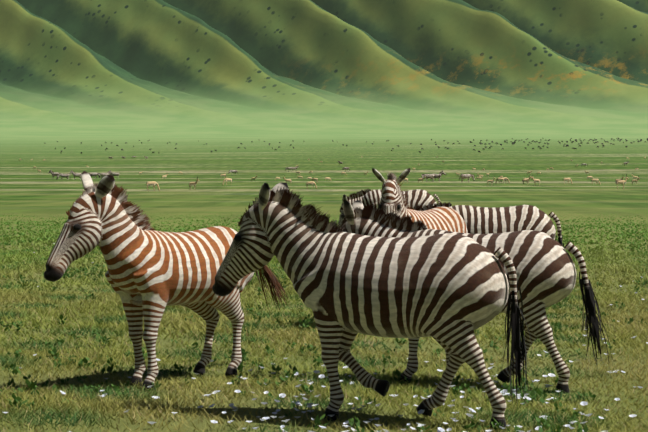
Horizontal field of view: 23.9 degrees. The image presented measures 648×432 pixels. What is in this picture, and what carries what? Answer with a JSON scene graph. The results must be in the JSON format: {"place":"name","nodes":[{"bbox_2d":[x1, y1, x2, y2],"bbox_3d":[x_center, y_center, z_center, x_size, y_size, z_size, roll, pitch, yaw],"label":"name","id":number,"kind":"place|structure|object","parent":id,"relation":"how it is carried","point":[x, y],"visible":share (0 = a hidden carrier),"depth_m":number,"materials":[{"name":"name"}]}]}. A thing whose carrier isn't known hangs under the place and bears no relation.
{"place":"outdoors","nodes":[
{"label":"outdoors","id":0,"kind":"place"},
{"bbox_2d":[0,0,647,431],"bbox_3d":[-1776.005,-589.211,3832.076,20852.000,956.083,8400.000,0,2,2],"label":"terrain","id":1,"kind":"structure","parent":0,"point":[242,86],"depth_m":2682.07,"materials":[{"name":"green plant"}]},
{"bbox_2d":[48,170,59,178],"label":"zebra","id":2,"kind":"object","parent":1,"relation":"on","point":[53,173],"visible":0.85,"depth_m":260.90},
{"bbox_2d":[57,173,69,179],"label":"zebra","id":3,"kind":"object","parent":1,"relation":"on","point":[64,175],"visible":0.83,"depth_m":235.60},
{"bbox_2d":[69,170,81,179],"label":"zebra","id":4,"kind":"object","parent":1,"relation":"on","point":[74,174],"visible":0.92,"depth_m":240.57},
{"bbox_2d":[89,173,100,177],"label":"zebra","id":5,"kind":"object","parent":1,"relation":"on","point":[93,174],"visible":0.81,"depth_m":250.59},
{"bbox_2d":[99,170,112,178],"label":"zebra","id":6,"kind":"object","parent":1,"relation":"on","point":[105,174],"visible":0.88,"depth_m":245.54},
{"bbox_2d":[44,171,287,389],"bbox_3d":[-0.984,0.450,11.433,0.578,1.577,2.478,1,2,39],"label":"zebra","id":7,"kind":"object","parent":1,"relation":"on","point":[152,273],"visible":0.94,"depth_m":10.93},
{"bbox_2d":[0,264,647,431],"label":"weed plants","id":8,"kind":"object","parent":1,"relation":"on","point":[317,419],"visible":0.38,"depth_m":11.63,"materials":[{"name":"green plant"}]},
{"bbox_2d":[0,212,647,431],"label":"grass tufts","id":9,"kind":"object","parent":1,"relation":"on","point":[13,256],"visible":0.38,"depth_m":12.78,"materials":[{"name":"green plant"}]},
{"bbox_2d":[3,243,647,431],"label":"wild flowers","id":10,"kind":"object","parent":1,"relation":"on","point":[421,411],"visible":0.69,"depth_m":10.04,"materials":[{"name":"white plant"}]},
{"bbox_2d":[19,156,645,190],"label":"antelopes","id":11,"kind":"object","parent":1,"relation":"on","point":[311,182],"visible":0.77,"depth_m":180.16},
{"bbox_2d":[44,138,647,153],"bbox_3d":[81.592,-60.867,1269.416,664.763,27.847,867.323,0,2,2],"label":"distant herd","id":12,"kind":"object","parent":1,"relation":"on","point":[540,148],"visible":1,"depth_m":1159.19},
{"bbox_2d":[212,182,533,428],"bbox_3d":[0.273,0.542,9.660,2.191,1.498,0.636,1,2,23],"label":"zebra","id":13,"kind":"object","parent":1,"relation":"on","point":[448,293],"visible":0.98,"depth_m":9.39},
{"bbox_2d":[338,188,439,225],"bbox_3d":[1.333,0.080,29.802,2.181,1.249,0.635,0,2,2],"label":"zebra","id":14,"kind":"object","parent":1,"relation":"on","point":[416,197],"visible":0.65,"depth_m":29.65},
{"bbox_2d":[372,168,467,232],"bbox_3d":[0.985,0.304,15.948,0.603,1.603,2.144,1,2,33],"label":"zebra","id":15,"kind":"object","parent":1,"relation":"on","point":[438,218],"visible":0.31,"depth_m":15.61},
{"bbox_2d":[421,174,434,180],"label":"zebra","id":16,"kind":"object","parent":1,"relation":"on","point":[431,176],"visible":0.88,"depth_m":209.17},
{"bbox_2d":[430,171,445,180],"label":"zebra","id":17,"kind":"object","parent":1,"relation":"on","point":[439,175],"visible":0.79,"depth_m":214.16},
{"bbox_2d":[459,174,474,181],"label":"zebra","id":18,"kind":"object","parent":1,"relation":"on","point":[465,176],"visible":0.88,"depth_m":204.16},
{"bbox_2d":[340,200,614,393],"bbox_3d":[0.973,0.567,11.206,2.355,1.354,0.601,1,2,21],"label":"zebra","id":19,"kind":"object","parent":1,"relation":"on","point":[544,265],"visible":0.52,"depth_m":10.83},
{"bbox_2d":[410,202,563,246],"bbox_3d":[1.845,0.436,17.990,2.108,1.220,0.621,0,2,2],"label":"zebra","id":20,"kind":"object","parent":1,"relation":"on","point":[483,220],"visible":0.29,"depth_m":17.77}
]}

